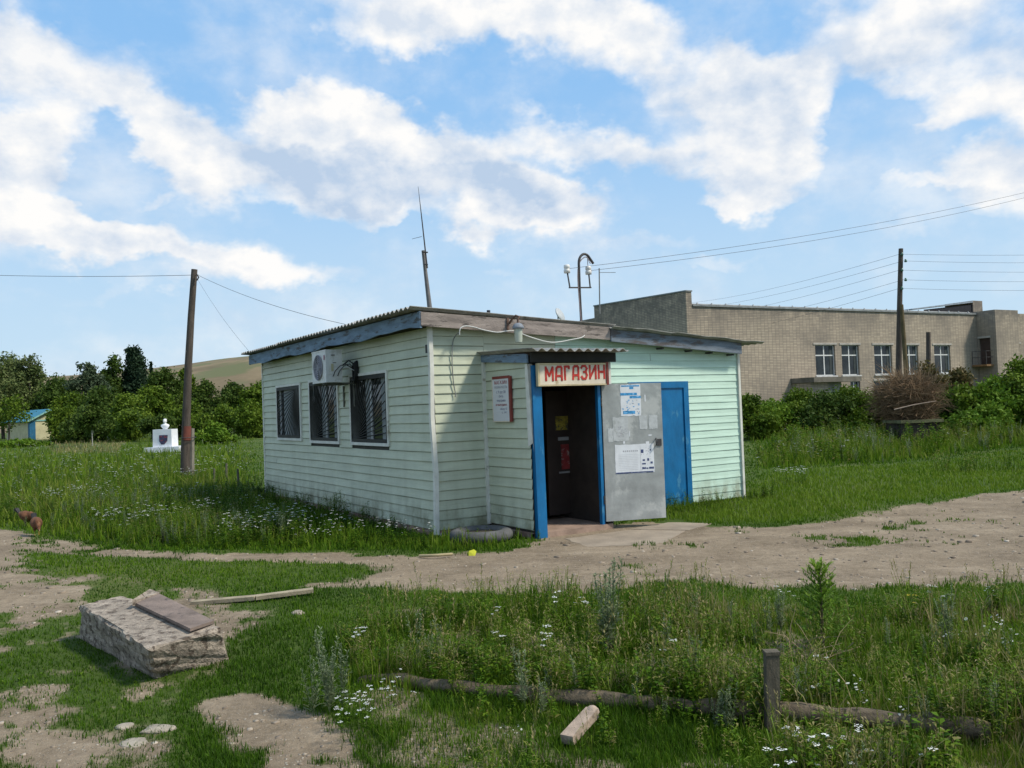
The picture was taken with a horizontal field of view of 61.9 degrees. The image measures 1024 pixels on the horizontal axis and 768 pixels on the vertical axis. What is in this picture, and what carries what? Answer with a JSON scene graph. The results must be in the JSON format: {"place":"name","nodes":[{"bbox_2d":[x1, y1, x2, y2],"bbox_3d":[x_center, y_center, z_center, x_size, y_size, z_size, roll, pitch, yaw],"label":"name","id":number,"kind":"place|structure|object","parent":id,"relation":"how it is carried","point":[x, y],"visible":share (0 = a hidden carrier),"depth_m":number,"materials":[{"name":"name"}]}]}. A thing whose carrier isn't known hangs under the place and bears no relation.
{"place":"outdoors","nodes":[
{"label":"outdoors","id":0,"kind":"place"},
{"bbox_2d":[0,356,261,432],"bbox_3d":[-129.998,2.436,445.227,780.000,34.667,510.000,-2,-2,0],"label":"hill","id":1,"kind":"structure","parent":0,"point":[237,370],"depth_m":306.40,"materials":[{"name":"green plant"}]},
{"bbox_2d":[0,428,1023,767],"bbox_3d":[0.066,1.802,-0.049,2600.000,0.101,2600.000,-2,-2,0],"label":"ground","id":2,"kind":"structure","parent":0,"point":[738,562],"depth_m":8.89,"materials":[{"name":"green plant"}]},
{"bbox_2d":[0,394,36,439],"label":"leafy tree","id":3,"kind":"object","parent":2,"relation":"on","point":[10,412],"visible":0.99,"depth_m":83.75,"materials":[{"name":"green plant"}]},
{"bbox_2d":[0,351,44,438],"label":"leafy tree","id":4,"kind":"object","parent":2,"relation":"on","point":[9,388],"visible":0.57,"depth_m":116.29,"materials":[{"name":"green plant"}]},
{"bbox_2d":[14,507,32,524],"bbox_3d":[-8.620,2.360,15.133,0.452,0.345,0.168,-3,-2,15],"label":"hen","id":5,"kind":"object","parent":2,"relation":"on","point":[21,514],"visible":0.72,"depth_m":15.07,"materials":[{"name":"brown"}]},
{"bbox_2d":[0,436,52,447],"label":"bush","id":6,"kind":"object","parent":2,"relation":"on","point":[25,442],"visible":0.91,"depth_m":69.13,"materials":[{"name":"green plant"}]},
{"bbox_2d":[4,409,50,439],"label":"roofed hut","id":7,"kind":"object","parent":2,"relation":"on","point":[34,428],"visible":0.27,"depth_m":101.04,"materials":[{"name":"beige paint"}]},
{"bbox_2d":[8,353,47,410],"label":"leafy tree","id":8,"kind":"object","parent":2,"relation":"on","point":[31,371],"visible":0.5,"depth_m":117.95,"materials":[{"name":"green plant"}]},
{"bbox_2d":[30,513,42,535],"bbox_3d":[-7.757,2.286,13.915,0.177,0.363,0.476,-1,-2,-40],"label":"hen","id":9,"kind":"object","parent":2,"relation":"on","point":[36,522],"visible":1,"depth_m":13.82,"materials":[{"name":"brown"}]},
{"bbox_2d":[24,371,75,409],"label":"leafy tree","id":10,"kind":"object","parent":2,"relation":"on","point":[54,387],"visible":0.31,"depth_m":114.58,"materials":[{"name":"green plant"}]},
{"bbox_2d":[42,404,76,442],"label":"bush","id":11,"kind":"object","parent":2,"relation":"on","point":[54,418],"visible":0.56,"depth_m":79.06,"materials":[{"name":"green plant"}]},
{"bbox_2d":[46,391,87,440],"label":"leafy tree","id":12,"kind":"object","parent":2,"relation":"on","point":[70,398],"visible":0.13,"depth_m":89.73,"materials":[{"name":"green plant"}]},
{"bbox_2d":[57,400,115,442],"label":"bush","id":13,"kind":"object","parent":2,"relation":"on","point":[69,430],"visible":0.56,"depth_m":76.54,"materials":[{"name":"green plant"}]},
{"bbox_2d":[62,361,112,395],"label":"willow tree","id":14,"kind":"object","parent":2,"relation":"on","point":[90,378],"visible":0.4,"depth_m":97.47,"materials":[{"name":"green plant"}]},
{"bbox_2d":[73,392,110,445],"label":"young tree","id":15,"kind":"object","parent":2,"relation":"on","point":[91,413],"visible":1,"depth_m":65.60,"materials":[{"name":"green plant"}]},
{"bbox_2d":[71,383,126,415],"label":"leafy tree","id":16,"kind":"object","parent":2,"relation":"on","point":[106,398],"visible":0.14,"depth_m":89.15,"materials":[{"name":"green plant"}]},
{"bbox_2d":[98,352,124,396],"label":"dark tree","id":17,"kind":"object","parent":2,"relation":"on","point":[111,371],"visible":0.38,"depth_m":103.90,"materials":[{"name":"green plant"}]},
{"bbox_2d":[105,407,155,441],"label":"bush","id":18,"kind":"object","parent":2,"relation":"on","point":[124,428],"visible":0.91,"depth_m":75.18,"materials":[{"name":"green plant"}]},
{"bbox_2d":[106,391,154,419],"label":"leafy tree","id":19,"kind":"object","parent":2,"relation":"on","point":[127,401],"visible":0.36,"depth_m":83.35,"materials":[{"name":"green plant"}]},
{"bbox_2d":[119,737,147,747],"bbox_3d":[-2.125,2.020,4.802,0.156,0.036,0.139,-2,-2,0],"label":"stone","id":20,"kind":"object","parent":2,"relation":"on","point":[139,741],"visible":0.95,"depth_m":4.78,"materials":[{"name":"stone"}]},
{"bbox_2d":[119,344,149,395],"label":"dark tree","id":21,"kind":"object","parent":2,"relation":"on","point":[134,376],"visible":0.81,"depth_m":105.03,"materials":[{"name":"green plant"}]},
{"bbox_2d":[79,596,228,678],"bbox_3d":[-2.805,1.965,6.673,0.676,0.375,1.833,-1,-2,-41],"label":"concrete slab","id":22,"kind":"object","parent":2,"relation":"on","point":[123,630],"depth_m":6.21,"materials":[{"name":"grey concrete"}]},
{"bbox_2d":[132,589,159,605],"bbox_3d":[-3.022,1.769,7.045,0.111,0.070,0.419,-2,-2,0],"label":"concrete chunk","id":23,"kind":"object","parent":22,"relation":"on","point":[147,593],"visible":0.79,"depth_m":7.05,"materials":[{"name":"beige concrete"}]},
{"bbox_2d":[136,594,213,630],"bbox_3d":[-2.647,1.762,6.621,0.245,0.057,1.288,-1,-2,-41],"label":"board","id":24,"kind":"object","parent":22,"relation":"on","point":[174,612],"visible":0.86,"depth_m":6.55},
{"bbox_2d":[134,382,179,424],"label":"leafy tree","id":25,"kind":"object","parent":2,"relation":"on","point":[161,401],"visible":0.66,"depth_m":87.14,"materials":[{"name":"green plant"}]},
{"bbox_2d":[139,724,176,733],"bbox_3d":[-2.058,2.021,4.995,0.205,0.044,0.143,-2,-2,0],"label":"stone","id":26,"kind":"object","parent":2,"relation":"on","point":[153,727],"visible":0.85,"depth_m":4.96,"materials":[{"name":"stone"}]},
{"bbox_2d":[135,411,181,440],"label":"bush","id":27,"kind":"object","parent":2,"relation":"on","point":[147,424],"visible":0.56,"depth_m":73.16,"materials":[{"name":"green plant"}]},
{"bbox_2d":[141,366,183,407],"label":"leafy tree","id":28,"kind":"object","parent":2,"relation":"on","point":[168,381],"visible":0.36,"depth_m":95.44,"materials":[{"name":"green plant"}]},
{"bbox_2d":[144,419,180,451],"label":"monument","id":29,"kind":"object","parent":2,"relation":"on","point":[165,436],"visible":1,"depth_m":48.01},
{"bbox_2d":[175,368,198,409],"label":"leafy tree","id":30,"kind":"object","parent":2,"relation":"on","point":[181,371],"visible":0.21,"depth_m":99.86,"materials":[{"name":"green plant"}]},
{"bbox_2d":[180,269,198,475],"bbox_3d":[-9.681,-0.172,25.761,0.794,6.593,0.544,-2,-2,0],"label":"utility pole","id":31,"kind":"object","parent":2,"relation":"on","point":[187,448],"visible":0.85,"depth_m":25.64,"materials":[{"name":"brown wood"}]},
{"bbox_2d":[169,398,211,432],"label":"bush","id":32,"kind":"object","parent":2,"relation":"on","point":[177,412],"visible":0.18,"depth_m":75.43,"materials":[{"name":"green plant"}]},
{"bbox_2d":[191,378,219,414],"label":"leafy tree","id":33,"kind":"object","parent":2,"relation":"on","point":[203,393],"visible":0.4,"depth_m":97.02,"materials":[{"name":"green plant"}]},
{"bbox_2d":[190,402,237,436],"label":"bush","id":34,"kind":"object","parent":2,"relation":"on","point":[221,413],"visible":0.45,"depth_m":73.06,"materials":[{"name":"green plant"}]},
{"bbox_2d":[194,420,239,445],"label":"bush","id":35,"kind":"object","parent":2,"relation":"on","point":[213,432],"visible":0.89,"depth_m":57.40,"materials":[{"name":"green plant"}]},
{"bbox_2d":[204,379,250,432],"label":"leafy tree","id":36,"kind":"object","parent":2,"relation":"on","point":[230,392],"visible":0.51,"depth_m":96.78,"materials":[{"name":"green plant"}]},
{"bbox_2d":[227,398,262,437],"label":"bush","id":37,"kind":"object","parent":2,"relation":"on","point":[247,419],"visible":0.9,"depth_m":71.16,"materials":[{"name":"green plant"}]},
{"bbox_2d":[236,378,261,405],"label":"leafy tree","id":38,"kind":"object","parent":2,"relation":"on","point":[254,392],"visible":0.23,"depth_m":96.61,"materials":[{"name":"green plant"}]},
{"bbox_2d":[190,587,313,604],"bbox_3d":[-2.517,2.069,8.268,1.172,0.095,0.199,-2,-2,-5],"label":"plank","id":39,"kind":"object","parent":2,"relation":"on","point":[254,597],"visible":1,"depth_m":8.22,"materials":[{"name":"beige wood"}]},
{"bbox_2d":[301,626,351,716],"bbox_3d":[-1.125,1.727,5.164,0.318,0.503,0.217,-2,-2,-15],"label":"wormwood plant","id":40,"kind":"object","parent":2,"relation":"on","point":[329,693],"visible":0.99,"depth_m":5.13,"materials":[{"name":"green plant"}]},
{"bbox_2d":[335,688,373,729],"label":"yarrow plant","id":41,"kind":"object","parent":2,"relation":"on","point":[355,711],"visible":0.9,"depth_m":4.85,"materials":[{"name":"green plant"}]},
{"bbox_2d":[380,669,416,706],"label":"yarrow plant","id":42,"kind":"object","parent":2,"relation":"on","point":[398,694],"visible":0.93,"depth_m":5.18,"materials":[{"name":"green plant"}]},
{"bbox_2d":[398,613,438,666],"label":"wormwood plant","id":43,"kind":"object","parent":2,"relation":"on","point":[420,619],"visible":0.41,"depth_m":5.83,"materials":[{"name":"green plant"}]},
{"bbox_2d":[450,525,512,544],"bbox_3d":[-0.419,2.053,11.644,0.871,0.157,0.871,-2,-2,-17],"label":"tyre planter","id":44,"kind":"object","parent":2,"relation":"on","point":[498,530],"visible":0.76,"depth_m":11.41,"materials":[{"name":"rubber"}]},
{"bbox_2d":[241,306,764,538],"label":"shop building","id":45,"kind":"structure","parent":2,"relation":"on","point":[411,439],"depth_m":12.96,"materials":[{"name":"green"}]},
{"bbox_2d":[275,383,302,440],"bbox_3d":[-4.610,0.589,17.761,0.115,1.165,1.620,-1,-2,-32],"label":"window","id":46,"kind":"structure","parent":45,"relation":"in","point":[290,398],"depth_m":17.71,"materials":[{"name":"white plastic"}]},
{"bbox_2d":[308,380,340,443],"bbox_3d":[-3.492,0.505,15.984,0.115,1.215,1.580,-1,-2,-32],"label":"window","id":47,"kind":"structure","parent":45,"relation":"in","point":[323,401],"depth_m":16.00,"materials":[{"name":"white plastic"}]},
{"bbox_2d":[311,349,358,406],"bbox_3d":[-3.024,-0.087,14.657,0.580,0.970,0.845,-1,-2,-32],"label":"air conditioner","id":48,"kind":"object","parent":45,"relation":"attached to","point":[327,367],"visible":1,"depth_m":14.43,"materials":[{"name":"white metal"}]},
{"bbox_2d":[348,370,390,446],"bbox_3d":[-2.346,0.413,14.168,0.115,1.215,1.620,-1,-2,-32],"label":"window","id":49,"kind":"structure","parent":45,"relation":"in","point":[370,417],"depth_m":14.16,"materials":[{"name":"white plastic"}]},
{"bbox_2d":[413,188,431,306],"bbox_3d":[-3.088,-2.123,30.034,0.648,9.698,0.275,-2,-2,0],"label":"antenna mast","id":50,"kind":"object","parent":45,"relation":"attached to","point":[425,267],"visible":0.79,"depth_m":30.05,"materials":[{"name":"metal"}]},
{"bbox_2d":[491,375,512,421],"bbox_3d":[-0.141,0.214,12.193,0.030,0.655,0.505,-1,-2,-32],"label":"hours board","id":51,"kind":"object","parent":45,"relation":"attached to","point":[502,403],"visible":1,"depth_m":12.17,"materials":[{"name":"white paint"}]},
{"bbox_2d":[506,315,523,342],"bbox_3d":[0.057,-0.819,12.610,0.176,0.416,0.296,-1,-2,-32],"label":"fascia lamp","id":52,"kind":"object","parent":45,"relation":"attached to","point":[517,327],"visible":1,"depth_m":12.51,"materials":[{"name":"white glass"}]},
{"bbox_2d":[459,325,584,342],"bbox_3d":[0.376,-0.806,13.030,0.519,0.368,2.734,-4,-2,45],"label":"front cable","id":53,"kind":"object","parent":45,"relation":"attached to","point":[522,334],"visible":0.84,"depth_m":12.80,"materials":[{"name":"white plastic"}]},
{"bbox_2d":[544,391,570,515],"bbox_3d":[0.884,1.039,13.107,0.851,1.873,0.040,-1,-2,-32],"label":"inner door","id":54,"kind":"structure","parent":45,"relation":"in","point":[555,402],"depth_m":12.94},
{"bbox_2d":[535,362,608,385],"bbox_3d":[0.855,-0.140,11.938,1.220,0.325,0.065,-1,-2,-32],"label":"shop sign","id":55,"kind":"object","parent":45,"relation":"attached to","point":[563,374],"visible":1,"depth_m":11.90,"materials":[{"name":"white metal"}]},
{"bbox_2d":[564,253,593,320],"bbox_3d":[1.142,-1.452,14.223,0.627,1.493,0.107,-1,-2,-32],"label":"service mast","id":56,"kind":"object","parent":45,"relation":"attached to","point":[588,271],"visible":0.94,"depth_m":14.21,"materials":[{"name":"metal"}]},
{"bbox_2d":[570,193,1020,268],"bbox_3d":[10.036,-4.318,19.135,20.944,4.437,0.006,-1,-2,-28],"label":"overhead wire","id":57,"kind":"object","parent":56,"relation":"attached to","point":[787,238],"visible":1,"depth_m":16.37,"materials":[{"name":"black metal"}]},
{"bbox_2d":[591,198,1021,270],"bbox_3d":[10.189,-4.277,19.194,20.377,4.367,0.006,-1,-2,-28],"label":"overhead wire","id":58,"kind":"object","parent":56,"relation":"attached to","point":[794,243],"visible":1,"depth_m":16.52,"materials":[{"name":"black metal"}]},
{"bbox_2d":[600,383,665,521],"bbox_3d":[1.757,0.976,12.362,0.956,1.970,0.104,-1,-2,-15],"label":"steel door","id":59,"kind":"structure","parent":45,"relation":"in","point":[631,413],"depth_m":12.36,"materials":[{"name":"grey metal"}]},
{"bbox_2d":[0,418,1021,767],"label":"wormwood cover","id":60,"kind":"object","parent":2,"relation":"on","point":[162,524],"visible":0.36,"depth_m":12.30,"materials":[{"name":"green plant"}]},
{"bbox_2d":[0,413,1023,767],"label":"weeds","id":61,"kind":"object","parent":2,"relation":"on","point":[228,501],"visible":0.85,"depth_m":6.36,"materials":[{"name":"green plant"}]},
{"bbox_2d":[0,432,1023,767],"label":"grass","id":62,"kind":"structure","parent":2,"relation":"on","point":[620,716],"depth_m":6.32,"materials":[{"name":"green plant"}]},
{"bbox_2d":[510,647,532,706],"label":"wormwood plant","id":63,"kind":"object","parent":2,"relation":"on","point":[522,690],"visible":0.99,"depth_m":5.07,"materials":[{"name":"green plant"}]},
{"bbox_2d":[538,675,547,716],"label":"wormwood plant","id":64,"kind":"object","parent":2,"relation":"on","point":[542,705],"visible":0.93,"depth_m":4.97,"materials":[{"name":"green plant"}]},
{"bbox_2d":[442,594,647,680],"bbox_3d":[0.247,1.791,6.143,1.556,0.300,1.486,-2,-2,0],"label":"bright weed","id":65,"kind":"object","parent":2,"relation":"on","point":[546,628],"visible":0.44,"depth_m":6.34,"materials":[{"name":"green plant"}]},
{"bbox_2d":[560,705,599,744],"bbox_3d":[0.385,1.865,4.689,0.086,0.110,0.358,-3,-2,31],"label":"wood chunk","id":66,"kind":"object","parent":2,"relation":"on","point":[568,733],"visible":0.94,"depth_m":4.65,"materials":[{"name":"beige wood"}]},
{"bbox_2d":[591,556,623,659],"bbox_3d":[0.691,1.573,6.023,0.260,0.715,0.276,-2,-2,0],"label":"wormwood plant","id":67,"kind":"object","parent":2,"relation":"on","point":[606,616],"visible":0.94,"depth_m":6.00,"materials":[{"name":"green plant"}]},
{"bbox_2d":[565,530,684,546],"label":"paving slab","id":68,"kind":"structure","parent":2,"relation":"on","point":[624,538],"depth_m":11.36,"materials":[{"name":"concrete"}]},
{"bbox_2d":[632,522,710,529],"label":"paving slab","id":69,"kind":"structure","parent":2,"relation":"on","point":[676,526],"depth_m":12.25,"materials":[{"name":"concrete"}]},
{"bbox_2d":[358,673,990,739],"bbox_3d":[0.709,1.865,5.009,3.731,0.137,0.204,-3,-2,21],"label":"fallen log","id":70,"kind":"object","parent":2,"relation":"on","point":[575,696],"visible":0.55,"depth_m":4.83,"materials":[{"name":"brown wood"}]},
{"bbox_2d":[711,682,738,727],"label":"wormwood plant","id":71,"kind":"object","parent":2,"relation":"on","point":[721,706],"visible":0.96,"depth_m":4.68,"materials":[{"name":"green plant"}]},
{"bbox_2d":[741,392,782,439],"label":"hedge bush","id":72,"kind":"object","parent":2,"relation":"on","point":[762,423],"visible":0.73,"depth_m":36.41,"materials":[{"name":"green plant"}]},
{"bbox_2d":[762,649,780,731],"bbox_3d":[1.427,1.721,4.679,0.092,0.514,0.068,-2,-2,0],"label":"wooden post","id":73,"kind":"object","parent":2,"relation":"on","point":[771,666],"visible":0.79,"depth_m":4.65,"materials":[{"name":"grey wood"}]},
{"bbox_2d":[761,584,786,630],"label":"wormwood plant","id":74,"kind":"object","parent":2,"relation":"on","point":[779,617],"visible":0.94,"depth_m":6.59,"materials":[{"name":"green plant"}]},
{"bbox_2d":[746,398,802,438],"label":"hedge bush","id":75,"kind":"object","parent":2,"relation":"on","point":[771,405],"visible":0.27,"depth_m":37.19,"materials":[{"name":"green plant"}]},
{"bbox_2d":[779,386,816,427],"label":"hedge bush","id":76,"kind":"object","parent":2,"relation":"on","point":[798,398],"visible":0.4,"depth_m":38.16,"materials":[{"name":"green plant"}]},
{"bbox_2d":[583,290,1023,431],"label":"brick building","id":77,"kind":"structure","parent":2,"relation":"on","point":[827,348],"depth_m":50.10,"materials":[{"name":"brick"}]},
{"bbox_2d":[813,343,837,376],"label":"window","id":78,"kind":"structure","parent":77,"relation":"in","point":[824,354],"depth_m":49.81,"materials":[{"name":"grey glass"}]},
{"bbox_2d":[839,343,861,376],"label":"window","id":79,"kind":"structure","parent":77,"relation":"in","point":[849,357],"depth_m":50.79,"materials":[{"name":"white glass"}]},
{"bbox_2d":[872,343,894,375],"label":"window","id":80,"kind":"structure","parent":77,"relation":"in","point":[881,351],"depth_m":52.15,"materials":[{"name":"grey glass"}]},
{"bbox_2d":[906,343,919,374],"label":"window","id":81,"kind":"structure","parent":77,"relation":"in","point":[911,347],"depth_m":53.49,"materials":[{"name":"grey glass"}]},
{"bbox_2d":[932,343,951,373],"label":"window","id":82,"kind":"structure","parent":77,"relation":"in","point":[941,353],"depth_m":54.86,"materials":[{"name":"grey glass"}]},
{"bbox_2d":[980,338,990,364],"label":"door","id":83,"kind":"structure","parent":77,"relation":"in","point":[985,348],"depth_m":56.08,"materials":[{"name":"brown wood"}]},
{"bbox_2d":[759,608,865,668],"bbox_3d":[2.052,1.748,5.742,0.758,0.468,0.529,-2,-2,0],"label":"stem tangle","id":84,"kind":"object","parent":2,"relation":"on","point":[812,650],"visible":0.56,"depth_m":5.79,"materials":[{"name":"plant"}]},
{"bbox_2d":[789,556,854,646],"bbox_3d":[2.220,1.578,6.122,0.452,0.657,0.406,-1,-2,-38],"label":"spruce sapling","id":85,"kind":"object","parent":2,"relation":"on","point":[821,594],"visible":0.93,"depth_m":6.11,"materials":[{"name":"green leaves"},{"name":"green stem"}]},
{"bbox_2d":[787,389,861,434],"bbox_3d":[13.225,1.357,37.108,3.238,2.336,3.045,-4,-2,43],"label":"hedge bush","id":86,"kind":"object","parent":2,"relation":"on","point":[828,407],"visible":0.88,"depth_m":36.69,"materials":[{"name":"green plant"}]},
{"bbox_2d":[806,675,866,707],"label":"daisy plant","id":87,"kind":"object","parent":2,"relation":"on","point":[855,683],"visible":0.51,"depth_m":4.84,"materials":[{"name":"green plant"}]},
{"bbox_2d":[828,384,884,431],"bbox_3d":[15.052,1.202,37.555,3.225,2.534,3.226,-2,-2,0],"label":"hedge bush","id":88,"kind":"object","parent":2,"relation":"on","point":[856,417],"visible":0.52,"depth_m":37.00,"materials":[{"name":"green plant"}]},
{"bbox_2d":[896,248,908,376],"bbox_3d":[15.056,-1.563,32.750,0.703,7.406,0.817,-2,-2,0],"label":"utility pole","id":89,"kind":"object","parent":2,"relation":"on","point":[901,346],"visible":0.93,"depth_m":32.96,"materials":[{"name":"brown wood"}]},
{"bbox_2d":[847,712,963,767],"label":"bright weed","id":90,"kind":"object","parent":2,"relation":"on","point":[947,741],"visible":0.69,"depth_m":3.85,"materials":[{"name":"green plant"}]},
{"bbox_2d":[882,419,943,441],"bbox_3d":[13.603,1.699,28.940,1.500,0.980,1.180,-2,-2,-6],"label":"concrete trough","id":91,"kind":"object","parent":2,"relation":"on","point":[914,424],"visible":0.54,"depth_m":28.47,"materials":[{"name":"grey concrete"}]},
{"bbox_2d":[858,360,954,432],"bbox_3d":[13.530,0.385,29.254,3.366,2.731,2.759,-2,-2,0],"label":"brushwood heap","id":92,"kind":"object","parent":91,"relation":"on","point":[888,403],"visible":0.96,"depth_m":28.88,"materials":[{"name":"brown wood"}]},
{"bbox_2d":[872,360,944,398],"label":"upright twigs","id":93,"kind":"object","parent":92,"relation":"on","point":[906,377],"visible":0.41,"depth_m":29.16,"materials":[{"name":"brown wood"}]},
{"bbox_2d":[926,332,930,365],"bbox_3d":[18.541,-0.078,37.998,0.416,4.470,0.240,-2,-2,0],"label":"timber post","id":94,"kind":"object","parent":2,"relation":"on","point":[928,345],"visible":0.41,"depth_m":37.96,"materials":[{"name":"brown wood"}]},
{"bbox_2d":[915,360,952,394],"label":"shrub","id":95,"kind":"object","parent":2,"relation":"on","point":[942,380],"visible":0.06,"depth_m":35.27,"materials":[{"name":"green plant"}]},
{"bbox_2d":[934,579,958,642],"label":"wormwood plant","id":96,"kind":"object","parent":2,"relation":"on","point":[946,616],"visible":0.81,"depth_m":6.06,"materials":[{"name":"green plant"}]},
{"bbox_2d":[929,389,970,427],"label":"shrub","id":97,"kind":"object","parent":2,"relation":"on","point":[946,411],"visible":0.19,"depth_m":33.44,"materials":[{"name":"green plant"}]},
{"bbox_2d":[943,366,976,388],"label":"shrub","id":98,"kind":"object","parent":2,"relation":"on","point":[960,375],"visible":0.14,"depth_m":35.47,"materials":[{"name":"green plant"}]},
{"bbox_2d":[935,381,1016,426],"bbox_3d":[18.004,1.052,33.523,3.072,2.399,3.321,-2,-2,0],"label":"shrub","id":99,"kind":"object","parent":2,"relation":"on","point":[967,399],"visible":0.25,"depth_m":32.84,"materials":[{"name":"green plant"}]},
{"bbox_2d":[939,614,1016,652],"bbox_3d":[3.204,1.735,5.886,0.462,0.224,0.337,-2,-2,0],"label":"daisy plant","id":100,"kind":"object","parent":2,"relation":"on","point":[983,632],"visible":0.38,"depth_m":5.95,"materials":[{"name":"green plant"}]},
{"bbox_2d":[948,399,1019,432],"bbox_3d":[17.651,1.390,32.044,3.509,1.670,2.429,-1,-2,-44],"label":"shrub","id":101,"kind":"object","parent":2,"relation":"on","point":[983,411],"visible":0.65,"depth_m":31.28,"materials":[{"name":"green plant"}]},
{"bbox_2d":[960,373,1023,428],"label":"shrub","id":102,"kind":"object","parent":2,"relation":"on","point":[1015,405],"visible":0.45,"depth_m":32.22,"materials":[{"name":"green plant"}]},
{"bbox_2d":[985,353,1023,398],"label":"shrub","id":103,"kind":"object","parent":2,"relation":"on","point":[1013,376],"visible":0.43,"depth_m":32.73,"materials":[{"name":"green plant"}]},
{"bbox_2d":[0,0,1023,376],"label":"sky","id":104,"kind":"structure","parent":0,"point":[279,152],"materials":[{"name":"blue"}]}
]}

